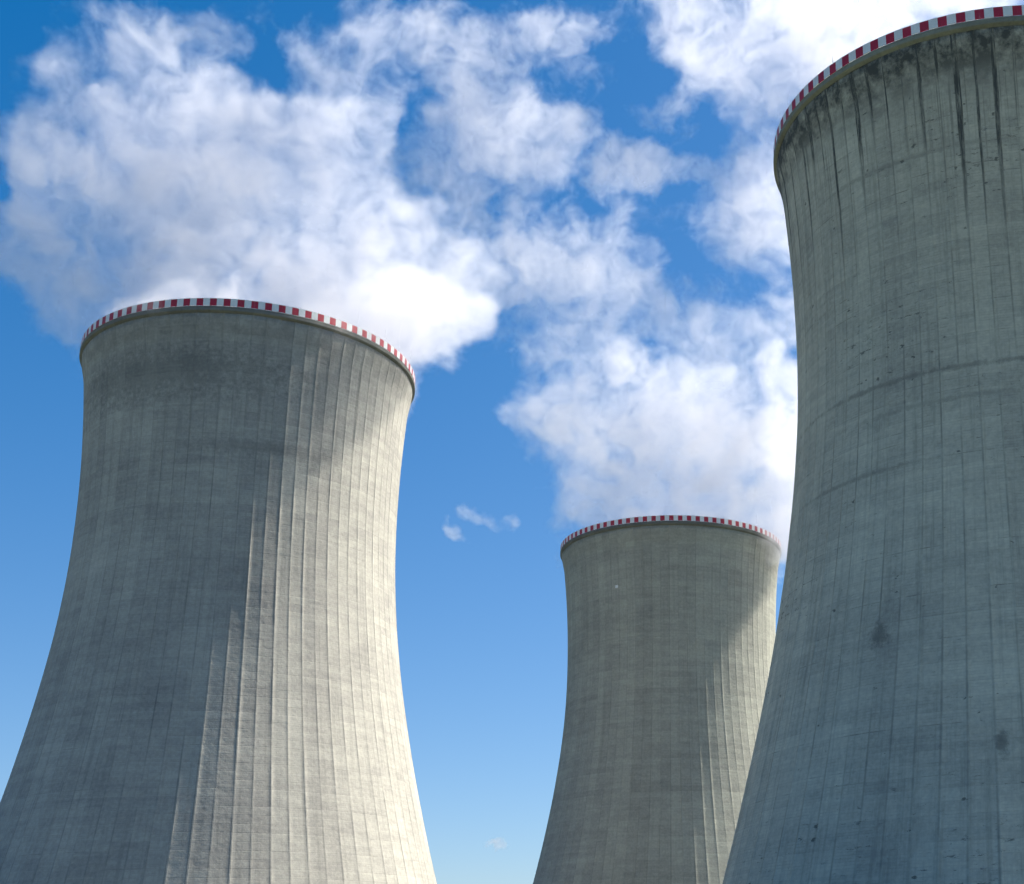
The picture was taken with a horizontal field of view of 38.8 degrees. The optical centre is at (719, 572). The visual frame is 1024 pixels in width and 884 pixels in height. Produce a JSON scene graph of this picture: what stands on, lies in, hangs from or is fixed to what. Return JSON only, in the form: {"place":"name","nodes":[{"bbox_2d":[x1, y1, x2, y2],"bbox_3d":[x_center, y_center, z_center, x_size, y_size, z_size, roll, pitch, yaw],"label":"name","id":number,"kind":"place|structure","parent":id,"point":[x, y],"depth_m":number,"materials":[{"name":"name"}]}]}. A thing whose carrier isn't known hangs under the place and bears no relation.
{"place":"outdoors","nodes":[
{"label":"outdoors","id":0,"kind":"place"},
{"bbox_2d":[0,298,436,883],"bbox_3d":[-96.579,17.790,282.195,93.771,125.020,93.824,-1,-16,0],"label":"cooling tower","id":1,"kind":"structure","parent":0,"point":[220,696],"depth_m":258.03,"materials":[{"name":"concrete"}]},
{"bbox_2d":[0,0,1023,883],"label":"sky","id":2,"kind":"structure","parent":0,"point":[566,218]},
{"bbox_2d":[533,515,781,883],"bbox_3d":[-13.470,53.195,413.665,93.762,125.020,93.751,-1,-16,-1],"label":"cooling tower","id":3,"kind":"structure","parent":0,"point":[671,626],"depth_m":391.41,"materials":[{"name":"grey concrete"}]},
{"bbox_2d":[722,5,1023,883],"bbox_3d":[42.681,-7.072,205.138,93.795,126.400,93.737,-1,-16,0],"label":"cooling tower","id":4,"kind":"structure","parent":0,"point":[888,747],"depth_m":181.15,"materials":[{"name":"concrete"}]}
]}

